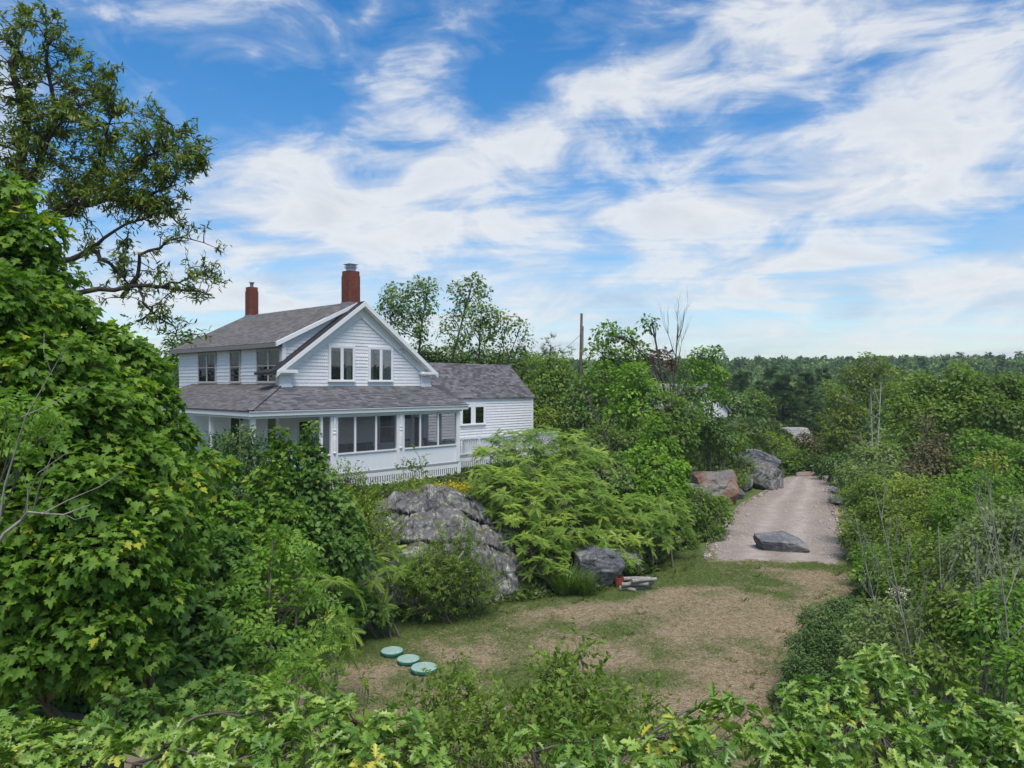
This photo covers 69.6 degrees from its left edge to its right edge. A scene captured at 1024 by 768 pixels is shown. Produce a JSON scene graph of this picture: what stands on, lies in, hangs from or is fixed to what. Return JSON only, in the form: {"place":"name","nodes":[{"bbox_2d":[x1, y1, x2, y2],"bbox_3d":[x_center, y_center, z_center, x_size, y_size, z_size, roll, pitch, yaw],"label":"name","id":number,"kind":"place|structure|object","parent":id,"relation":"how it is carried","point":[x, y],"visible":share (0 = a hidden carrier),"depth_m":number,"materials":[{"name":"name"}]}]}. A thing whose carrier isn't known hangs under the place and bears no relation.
{"place":"outdoors","nodes":[
{"label":"outdoors","id":0,"kind":"place"},
{"bbox_2d":[0,0,1023,360],"label":"sky","id":1,"kind":"structure","parent":0,"point":[818,178],"materials":[{"name":"blue"}]},
{"bbox_2d":[5,415,1023,767],"bbox_3d":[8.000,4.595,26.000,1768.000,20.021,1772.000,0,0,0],"label":"ground","id":2,"kind":"structure","parent":0,"point":[703,547],"depth_m":21.06,"materials":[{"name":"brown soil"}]},
{"bbox_2d":[0,386,70,516],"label":"ash sapling","id":3,"kind":"object","parent":2,"relation":"on","point":[47,412],"visible":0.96,"depth_m":6.68,"materials":[{"name":"green plant"}]},
{"bbox_2d":[0,343,126,541],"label":"dead branch","id":4,"kind":"object","parent":3,"relation":"attached to","point":[5,532],"visible":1,"depth_m":6.28,"materials":[{"name":"grey wood"}]},
{"bbox_2d":[0,695,134,767],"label":"oak tree","id":5,"kind":"object","parent":2,"relation":"on","point":[42,750],"visible":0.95,"depth_m":4.93,"materials":[{"name":"green plant"}]},
{"bbox_2d":[0,162,217,767],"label":"maple tree","id":6,"kind":"object","parent":2,"relation":"on","point":[97,589],"visible":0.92,"depth_m":8.77,"materials":[{"name":"green plant"}]},
{"bbox_2d":[0,0,232,489],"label":"tall tree","id":7,"kind":"object","parent":2,"relation":"on","point":[146,203],"visible":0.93,"depth_m":17.80,"materials":[{"name":"green plant"}]},
{"bbox_2d":[0,521,263,767],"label":"maple tree","id":8,"kind":"object","parent":2,"relation":"on","point":[195,637],"visible":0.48,"depth_m":12.01,"materials":[{"name":"green plant"}]},
{"bbox_2d":[82,663,270,758],"bbox_3d":[-3.517,5.328,8.246,1.602,4.098,1.949,0,0,35],"label":"leafy bush","id":9,"kind":"object","parent":2,"relation":"on","point":[229,689],"visible":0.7,"depth_m":8.22,"materials":[{"name":"green plant"}]},
{"bbox_2d":[156,329,202,378],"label":"tree","id":10,"kind":"object","parent":2,"relation":"on","point":[171,345],"visible":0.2,"depth_m":59.38,"materials":[{"name":"green plant"}]},
{"bbox_2d":[174,447,255,759],"bbox_3d":[-5.774,4.323,14.363,1.522,6.204,1.956,0,0,-42],"label":"maple branch tree","id":11,"kind":"object","parent":2,"relation":"on","point":[224,509],"visible":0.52,"depth_m":14.45,"materials":[{"name":"green plant"}]},
{"bbox_2d":[94,688,337,767],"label":"oak tree","id":12,"kind":"object","parent":2,"relation":"on","point":[253,753],"visible":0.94,"depth_m":4.89,"materials":[{"name":"green plant"}]},
{"bbox_2d":[192,424,278,521],"bbox_3d":[-8.886,3.102,24.097,2.991,3.548,4.413,0,0,-45],"label":"lilac shrub","id":13,"kind":"object","parent":2,"relation":"on","point":[241,449],"visible":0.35,"depth_m":24.38,"materials":[{"name":"green plant"}]},
{"bbox_2d":[226,425,319,671],"bbox_3d":[-6.143,4.260,18.919,2.679,6.332,2.653,0,0,0],"label":"maple sapling","id":14,"kind":"object","parent":2,"relation":"on","point":[269,505],"visible":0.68,"depth_m":18.92,"materials":[{"name":"green plant"}]},
{"bbox_2d":[214,521,353,766],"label":"ash sapling","id":15,"kind":"object","parent":2,"relation":"on","point":[300,579],"visible":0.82,"depth_m":12.99,"materials":[{"name":"green plant"}]},
{"bbox_2d":[242,658,335,767],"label":"leafy bush","id":16,"kind":"object","parent":2,"relation":"on","point":[272,685],"visible":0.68,"depth_m":9.12,"materials":[{"name":"green plant"}]},
{"bbox_2d":[282,574,371,716],"bbox_3d":[-3.937,5.822,16.017,1.657,3.125,2.525,0,0,12],"label":"sumac","id":17,"kind":"object","parent":2,"relation":"on","point":[330,647],"visible":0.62,"depth_m":15.90,"materials":[{"name":"green plant"}]},
{"bbox_2d":[281,419,377,658],"bbox_3d":[-5.023,4.191,19.557,2.820,6.458,2.539,0,0,43],"label":"maple sapling","id":18,"kind":"object","parent":2,"relation":"on","point":[342,543],"visible":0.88,"depth_m":19.41,"materials":[{"name":"green plant"}]},
{"bbox_2d":[157,263,559,495],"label":"house","id":19,"kind":"structure","parent":2,"relation":"on","point":[351,368],"depth_m":33.31,"materials":[{"name":"white paint"}]},
{"bbox_2d":[197,352,216,382],"bbox_3d":[-14.616,-0.774,35.292,1.910,1.487,0.100,0,0,43],"label":"window","id":20,"kind":"structure","parent":19,"relation":"in","point":[207,361],"depth_m":35.26,"materials":[{"name":"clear glass"}]},
{"bbox_2d":[255,348,280,382],"bbox_3d":[-10.379,-0.774,31.368,2.060,1.487,0.100,0,0,43],"label":"window","id":21,"kind":"structure","parent":19,"relation":"in","point":[267,358],"depth_m":31.40,"materials":[{"name":"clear glass"}]},
{"bbox_2d":[328,345,355,381],"bbox_3d":[-7.485,-0.897,32.476,0.100,1.613,1.420,0,0,43],"label":"window","id":22,"kind":"structure","parent":19,"relation":"in","point":[341,358],"depth_m":32.44,"materials":[{"name":"white paint"}]},
{"bbox_2d":[367,347,393,381],"bbox_3d":[-6.044,-0.897,34.032,0.100,1.613,1.460,0,0,43],"label":"window","id":23,"kind":"structure","parent":19,"relation":"in","point":[380,359],"depth_m":34.00,"materials":[{"name":"white paint"}]},
{"bbox_2d":[377,415,394,444],"bbox_3d":[-5.803,1.968,34.292,0.100,1.704,1.110,0,0,43],"label":"window","id":24,"kind":"structure","parent":19,"relation":"in","point":[385,424],"depth_m":34.26,"materials":[{"name":"grey glass"}]},
{"bbox_2d":[410,414,425,446],"bbox_3d":[-4.522,2.465,35.675,0.100,2.230,0.940,0,0,43],"label":"door","id":25,"kind":"structure","parent":19,"relation":"in","point":[414,420],"depth_m":35.62,"materials":[{"name":"white paint"}]},
{"bbox_2d":[460,404,485,425],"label":"window","id":26,"kind":"structure","parent":19,"relation":"in","point":[475,414],"depth_m":41.59,"materials":[{"name":"white paint"}]},
{"bbox_2d":[333,585,399,638],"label":"maple sapling","id":27,"kind":"object","parent":2,"relation":"on","point":[361,613],"visible":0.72,"depth_m":20.41,"materials":[{"name":"green plant"}]},
{"bbox_2d":[322,456,411,589],"bbox_3d":[-4.451,4.775,22.153,3.062,5.167,2.453,0,0,-20],"label":"privet shrub","id":28,"kind":"object","parent":2,"relation":"on","point":[366,512],"visible":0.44,"depth_m":22.22,"materials":[{"name":"green plant"}]},
{"bbox_2d":[297,680,453,767],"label":"oak tree","id":29,"kind":"object","parent":2,"relation":"on","point":[370,733],"visible":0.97,"depth_m":4.96,"materials":[{"name":"green plant"}]},
{"bbox_2d":[326,540,424,637],"bbox_3d":[-3.940,5.846,21.013,1.660,3.087,3.455,0,0,40],"label":"sumac","id":30,"kind":"object","parent":2,"relation":"on","point":[395,570],"visible":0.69,"depth_m":20.93,"materials":[{"name":"green plant"}]},
{"bbox_2d":[370,471,438,499],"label":"rose shrub","id":31,"kind":"object","parent":2,"relation":"on","point":[413,485],"visible":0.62,"depth_m":27.77,"materials":[{"name":"green plant"}]},
{"bbox_2d":[373,274,443,354],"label":"tree","id":32,"kind":"object","parent":2,"relation":"on","point":[418,332],"visible":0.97,"depth_m":57.74,"materials":[{"name":"green plant"}]},
{"bbox_2d":[342,484,523,642],"bbox_3d":[-2.729,5.661,25.574,9.829,3.771,4.962,0,0,-41],"label":"rock ledge","id":33,"kind":"object","parent":2,"relation":"on","point":[428,509],"visible":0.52,"depth_m":25.96,"materials":[{"name":"grey stone"}]},
{"bbox_2d":[384,511,505,628],"bbox_3d":[-2.012,5.633,22.434,3.826,3.503,2.191,0,0,-27],"label":"willow shrub","id":34,"kind":"object","parent":2,"relation":"on","point":[447,564],"visible":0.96,"depth_m":22.18,"materials":[{"name":"green plant"}]},
{"bbox_2d":[423,339,477,363],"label":"tree","id":35,"kind":"object","parent":2,"relation":"on","point":[462,354],"visible":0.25,"depth_m":61.26,"materials":[{"name":"green plant"}]},
{"bbox_2d":[431,271,493,362],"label":"tree","id":36,"kind":"object","parent":2,"relation":"on","point":[463,295],"visible":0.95,"depth_m":56.93,"materials":[{"name":"green plant"}]},
{"bbox_2d":[392,643,540,767],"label":"fine shrub","id":37,"kind":"object","parent":2,"relation":"on","point":[460,738],"visible":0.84,"depth_m":7.75,"materials":[{"name":"green plant"}]},
{"bbox_2d":[452,298,511,363],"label":"tree","id":38,"kind":"object","parent":2,"relation":"on","point":[479,323],"visible":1,"depth_m":54.85,"materials":[{"name":"green plant"}]},
{"bbox_2d":[138,553,868,767],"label":"dry straw","id":39,"kind":"object","parent":2,"relation":"on","point":[841,577],"visible":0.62,"depth_m":20.75,"materials":[{"name":"beige plant"}]},
{"bbox_2d":[0,347,1023,485],"bbox_3d":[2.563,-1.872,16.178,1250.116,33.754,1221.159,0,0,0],"label":"woods","id":40,"kind":"object","parent":2,"relation":"on","point":[989,365],"visible":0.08,"depth_m":264.67,"materials":[{"name":"green plant"}]},
{"bbox_2d":[462,463,561,553],"bbox_3d":[0.046,4.711,27.618,3.911,3.438,2.972,0,0,35],"label":"sumac","id":41,"kind":"object","parent":2,"relation":"on","point":[514,521],"visible":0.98,"depth_m":27.23,"materials":[{"name":"green plant"}]},
{"bbox_2d":[4,415,1023,767],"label":"undergrowth","id":42,"kind":"object","parent":2,"relation":"on","point":[754,429],"visible":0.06,"depth_m":29.60,"materials":[{"name":"green plant"}]},
{"bbox_2d":[486,343,541,379],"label":"tree","id":43,"kind":"object","parent":2,"relation":"on","point":[513,359],"visible":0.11,"depth_m":61.28,"materials":[{"name":"green plant"}]},
{"bbox_2d":[492,309,537,364],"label":"tree","id":44,"kind":"object","parent":2,"relation":"on","point":[523,338],"visible":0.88,"depth_m":55.95,"materials":[{"name":"green plant"}]},
{"bbox_2d":[499,530,572,593],"bbox_3d":[0.822,6.294,26.051,2.626,2.217,1.965,0,0,0],"label":"sumac","id":45,"kind":"object","parent":2,"relation":"on","point":[525,547],"visible":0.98,"depth_m":25.82,"materials":[{"name":"green plant"}]},
{"bbox_2d":[469,424,620,509],"bbox_3d":[1.346,3.466,29.913,6.476,3.519,3.546,0,0,-15],"label":"sumac","id":46,"kind":"object","parent":2,"relation":"on","point":[586,455],"visible":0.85,"depth_m":29.73,"materials":[{"name":"green plant"}]},
{"bbox_2d":[511,351,578,428],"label":"tree","id":47,"kind":"object","parent":2,"relation":"on","point":[521,372],"visible":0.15,"depth_m":59.34,"materials":[{"name":"green plant"}]},
{"bbox_2d":[523,352,584,437],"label":"bush","id":48,"kind":"object","parent":2,"relation":"on","point":[546,398],"visible":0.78,"depth_m":50.36,"materials":[{"name":"green plant"}]},
{"bbox_2d":[533,406,579,443],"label":"bush","id":49,"kind":"object","parent":2,"relation":"on","point":[550,419],"visible":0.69,"depth_m":45.77,"materials":[{"name":"green plant"}]},
{"bbox_2d":[534,560,598,595],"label":"grass clump","id":50,"kind":"object","parent":2,"relation":"on","point":[566,587],"visible":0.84,"depth_m":25.23,"materials":[{"name":"green plant"}]},
{"bbox_2d":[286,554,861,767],"bbox_3d":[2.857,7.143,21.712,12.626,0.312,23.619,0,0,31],"label":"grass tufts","id":51,"kind":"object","parent":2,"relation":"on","point":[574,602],"visible":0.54,"depth_m":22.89,"materials":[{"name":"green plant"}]},
{"bbox_2d":[478,617,672,767],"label":"fine shrub","id":52,"kind":"object","parent":2,"relation":"on","point":[574,711],"visible":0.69,"depth_m":7.96,"materials":[{"name":"green plant"}]},
{"bbox_2d":[521,470,632,566],"bbox_3d":[2.432,5.203,27.878,4.925,3.714,3.470,0,0,-17],"label":"sumac","id":53,"kind":"object","parent":2,"relation":"on","point":[578,501],"visible":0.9,"depth_m":27.49,"materials":[{"name":"green plant"}]},
{"bbox_2d":[556,376,613,440],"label":"bush","id":54,"kind":"object","parent":2,"relation":"on","point":[587,413],"visible":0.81,"depth_m":45.76,"materials":[{"name":"green plant"}]},
{"bbox_2d":[574,544,624,586],"bbox_3d":[3.083,6.683,26.683,1.750,1.636,1.468,0,0,-17],"label":"boulder","id":55,"kind":"object","parent":2,"relation":"on","point":[606,563],"visible":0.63,"depth_m":26.15,"materials":[{"name":"stone"}]},
{"bbox_2d":[571,432,637,497],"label":"bush","id":56,"kind":"object","parent":2,"relation":"on","point":[608,471],"visible":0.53,"depth_m":35.45,"materials":[{"name":"green plant"}]},
{"bbox_2d":[583,420,662,460],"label":"bush","id":57,"kind":"object","parent":2,"relation":"on","point":[628,442],"visible":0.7,"depth_m":39.71,"materials":[{"name":"green plant"}]},
{"bbox_2d":[579,313,678,460],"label":"tree","id":58,"kind":"object","parent":2,"relation":"on","point":[612,376],"visible":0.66,"depth_m":46.33,"materials":[{"name":"green plant"}]},
{"bbox_2d":[598,362,667,451],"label":"tree","id":59,"kind":"object","parent":2,"relation":"on","point":[626,407],"visible":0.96,"depth_m":42.56,"materials":[{"name":"green plant"}]},
{"bbox_2d":[602,490,695,571],"bbox_3d":[5.038,5.809,28.978,5.579,3.134,3.002,0,0,-45],"label":"sumac","id":60,"kind":"object","parent":2,"relation":"on","point":[663,523],"visible":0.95,"depth_m":28.78,"materials":[{"name":"green plant"}]},
{"bbox_2d":[609,414,692,518],"bbox_3d":[6.741,4.294,35.101,3.703,5.635,4.423,0,0,41],"label":"maple tree","id":61,"kind":"object","parent":2,"relation":"on","point":[654,476],"visible":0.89,"depth_m":34.73,"materials":[{"name":"green plant"}]},
{"bbox_2d":[622,671,679,765],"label":"fine shrub","id":62,"kind":"object","parent":2,"relation":"on","point":[647,709],"visible":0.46,"depth_m":8.48,"materials":[{"name":"green plant"}]},
{"bbox_2d":[501,680,804,767],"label":"oak tree","id":63,"kind":"object","parent":2,"relation":"on","point":[691,746],"visible":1,"depth_m":5.60,"materials":[{"name":"green plant"}]},
{"bbox_2d":[633,291,693,451],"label":"bare tree","id":64,"kind":"object","parent":2,"relation":"on","point":[674,368],"visible":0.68,"depth_m":43.67,"materials":[{"name":"grey plant"}]},
{"bbox_2d":[636,389,706,461],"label":"bush","id":65,"kind":"object","parent":2,"relation":"on","point":[668,410],"visible":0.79,"depth_m":41.23,"materials":[{"name":"green plant"}]},
{"bbox_2d":[664,344,731,465],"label":"tree","id":66,"kind":"object","parent":2,"relation":"on","point":[700,368],"visible":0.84,"depth_m":52.19,"materials":[{"name":"green plant"}]},
{"bbox_2d":[667,486,734,550],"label":"bush","id":67,"kind":"object","parent":2,"relation":"on","point":[698,508],"visible":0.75,"depth_m":34.17,"materials":[{"name":"green plant"}]},
{"bbox_2d":[676,401,741,470],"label":"tree","id":68,"kind":"object","parent":2,"relation":"on","point":[713,432],"visible":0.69,"depth_m":43.98,"materials":[{"name":"green plant"}]},
{"bbox_2d":[686,469,739,504],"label":"boulder","id":69,"kind":"object","parent":2,"relation":"on","point":[722,483],"visible":0.5,"depth_m":43.63,"materials":[{"name":"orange stone"}]},
{"bbox_2d":[699,431,753,470],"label":"bush","id":70,"kind":"object","parent":2,"relation":"on","point":[738,443],"visible":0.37,"depth_m":47.20,"materials":[{"name":"green plant"}]},
{"bbox_2d":[724,368,751,407],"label":"pine tree","id":71,"kind":"object","parent":2,"relation":"on","point":[742,382],"visible":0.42,"depth_m":109.61,"materials":[{"name":"green plant"}]},
{"bbox_2d":[722,391,754,417],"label":"tree","id":72,"kind":"object","parent":2,"relation":"on","point":[734,409],"visible":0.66,"depth_m":89.19,"materials":[{"name":"green plant"}]},
{"bbox_2d":[736,386,778,418],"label":"tree","id":73,"kind":"object","parent":2,"relation":"on","point":[755,401],"visible":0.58,"depth_m":91.31,"materials":[{"name":"green plant"}]},
{"bbox_2d":[734,449,780,467],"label":"boulder","id":74,"kind":"object","parent":2,"relation":"on","point":[758,456],"visible":0.52,"depth_m":56.28,"materials":[{"name":"stone"}]},
{"bbox_2d":[747,461,783,490],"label":"boulder","id":75,"kind":"object","parent":2,"relation":"on","point":[767,476],"visible":0.7,"depth_m":50.04,"materials":[{"name":"grey stone"}]},
{"bbox_2d":[753,531,809,552],"bbox_3d":[11.628,6.899,31.916,2.244,0.985,1.233,0,0,13],"label":"flat boulder","id":76,"kind":"object","parent":2,"relation":"on","point":[781,541],"visible":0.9,"depth_m":31.54,"materials":[{"name":"grey stone"}]},
{"bbox_2d":[763,372,814,426],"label":"pine tree","id":77,"kind":"object","parent":2,"relation":"on","point":[782,382],"visible":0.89,"depth_m":95.06,"materials":[{"name":"green plant"}]},
{"bbox_2d":[775,447,827,474],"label":"bush","id":78,"kind":"object","parent":2,"relation":"on","point":[797,457],"visible":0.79,"depth_m":59.42,"materials":[{"name":"green plant"}]},
{"bbox_2d":[779,370,829,429],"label":"pine tree","id":79,"kind":"object","parent":2,"relation":"on","point":[807,380],"visible":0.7,"depth_m":103.22,"materials":[{"name":"green plant"}]},
{"bbox_2d":[791,429,832,458],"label":"bush","id":80,"kind":"object","parent":2,"relation":"on","point":[810,443],"visible":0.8,"depth_m":64.34,"materials":[{"name":"green plant"}]},
{"bbox_2d":[775,593,870,701],"bbox_3d":[7.234,6.262,17.046,3.193,2.395,2.173,0,0,-39],"label":"shrub","id":81,"kind":"object","parent":2,"relation":"on","point":[826,632],"visible":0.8,"depth_m":16.93,"materials":[{"name":"green plant"}]},
{"bbox_2d":[809,450,855,493],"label":"bush","id":82,"kind":"object","parent":2,"relation":"on","point":[830,462],"visible":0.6,"depth_m":52.22,"materials":[{"name":"green plant"}]},
{"bbox_2d":[737,643,946,767],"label":"shrub","id":83,"kind":"object","parent":2,"relation":"on","point":[856,718],"visible":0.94,"depth_m":6.54,"materials":[{"name":"green plant"}]},
{"bbox_2d":[814,351,905,471],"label":"birch tree","id":84,"kind":"object","parent":2,"relation":"on","point":[847,417],"visible":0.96,"depth_m":57.10,"materials":[{"name":"green plant"}]},
{"bbox_2d":[832,471,910,556],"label":"shrub","id":85,"kind":"object","parent":2,"relation":"on","point":[863,514],"visible":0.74,"depth_m":30.51,"materials":[{"name":"green plant"}]},
{"bbox_2d":[831,439,915,498],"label":"tree","id":86,"kind":"object","parent":2,"relation":"on","point":[876,465],"visible":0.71,"depth_m":42.57,"materials":[{"name":"green plant"}]},
{"bbox_2d":[837,590,940,722],"bbox_3d":[7.557,5.967,14.794,1.917,3.165,2.827,0,0,25],"label":"shrub","id":87,"kind":"object","parent":2,"relation":"on","point":[868,636],"visible":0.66,"depth_m":15.07,"materials":[{"name":"green plant"}]},
{"bbox_2d":[845,540,944,603],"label":"shrub","id":88,"kind":"object","parent":2,"relation":"on","point":[860,569],"visible":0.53,"depth_m":24.52,"materials":[{"name":"green plant"}]},
{"bbox_2d":[862,464,949,752],"bbox_3d":[7.064,4.612,13.396,1.392,6.498,1.188,0,0,0],"label":"bare sapling","id":89,"kind":"object","parent":2,"relation":"on","point":[902,615],"visible":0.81,"depth_m":13.26,"materials":[{"name":"grey plant"}]},
{"bbox_2d":[871,469,956,559],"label":"willow shrub","id":90,"kind":"object","parent":2,"relation":"on","point":[910,495],"visible":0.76,"depth_m":26.61,"materials":[{"name":"green plant"}]},
{"bbox_2d":[877,369,957,505],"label":"tree","id":91,"kind":"object","parent":2,"relation":"on","point":[917,405],"visible":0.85,"depth_m":45.73,"materials":[{"name":"green plant"}]},
{"bbox_2d":[873,527,982,687],"bbox_3d":[10.483,5.661,18.600,2.560,4.049,2.588,0,0,-15],"label":"willow shrub","id":92,"kind":"object","parent":2,"relation":"on","point":[915,569],"visible":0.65,"depth_m":18.53,"materials":[{"name":"green plant"}]},
{"bbox_2d":[895,409,966,519],"bbox_3d":[21.206,4.676,37.160,3.054,6.679,5.507,0,0,34],"label":"tree","id":93,"kind":"object","parent":2,"relation":"on","point":[930,453],"visible":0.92,"depth_m":36.92,"materials":[{"name":"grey plant"}]},
{"bbox_2d":[900,500,972,759],"bbox_3d":[8.037,4.977,13.535,1.953,6.022,1.056,0,0,0],"label":"bare sapling","id":94,"kind":"object","parent":2,"relation":"on","point":[941,586],"visible":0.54,"depth_m":13.57,"materials":[{"name":"grey plant"}]},
{"bbox_2d":[900,510,1005,696],"bbox_3d":[8.080,5.112,13.395,1.735,5.839,1.378,0,0,-26],"label":"bare sapling","id":95,"kind":"object","parent":2,"relation":"on","point":[977,563],"visible":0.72,"depth_m":13.24,"materials":[{"name":"grey plant"}]},
{"bbox_2d":[893,574,1015,764],"bbox_3d":[7.795,5.613,12.991,2.039,4.230,2.291,0,0,35],"label":"shrub","id":96,"kind":"object","parent":2,"relation":"on","point":[946,667],"visible":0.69,"depth_m":12.92,"materials":[{"name":"green plant"}]},
{"bbox_2d":[900,680,1023,767],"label":"shrub","id":97,"kind":"object","parent":2,"relation":"on","point":[971,732],"visible":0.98,"depth_m":6.27,"materials":[{"name":"green plant"}]},
{"bbox_2d":[926,360,1011,512],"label":"tree","id":98,"kind":"object","parent":2,"relation":"on","point":[966,398],"visible":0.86,"depth_m":45.15,"materials":[{"name":"green plant"}]},
{"bbox_2d":[923,469,1023,604],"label":"shrub","id":99,"kind":"object","parent":2,"relation":"on","point":[959,492],"visible":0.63,"depth_m":24.20,"materials":[{"name":"green plant"}]},
{"bbox_2d":[932,494,1023,746],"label":"willow shrub","id":100,"kind":"object","parent":2,"relation":"on","point":[1005,536],"visible":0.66,"depth_m":16.65,"materials":[{"name":"green plant"}]},
{"bbox_2d":[933,429,1023,559],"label":"tree","id":101,"kind":"object","parent":2,"relation":"on","point":[993,447],"visible":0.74,"depth_m":36.07,"materials":[{"name":"green plant"}]},
{"bbox_2d":[950,568,1023,764],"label":"shrub","id":102,"kind":"object","parent":2,"relation":"on","point":[1016,657],"visible":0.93,"depth_m":12.27,"materials":[{"name":"green plant"}]},
{"bbox_2d":[966,466,1023,714],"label":"bare sapling","id":103,"kind":"object","parent":2,"relation":"on","point":[1000,568],"visible":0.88,"depth_m":11.77,"materials":[{"name":"grey plant"}]},
{"bbox_2d":[968,370,1023,464],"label":"tree","id":104,"kind":"object","parent":2,"relation":"on","point":[1015,389],"visible":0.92,"depth_m":44.03,"materials":[{"name":"green plant"}]},
{"bbox_2d":[703,476,850,564],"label":"driveway","id":105,"kind":"structure","parent":0,"point":[777,508],"depth_m":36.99,"materials":[{"name":"grey gravel"}]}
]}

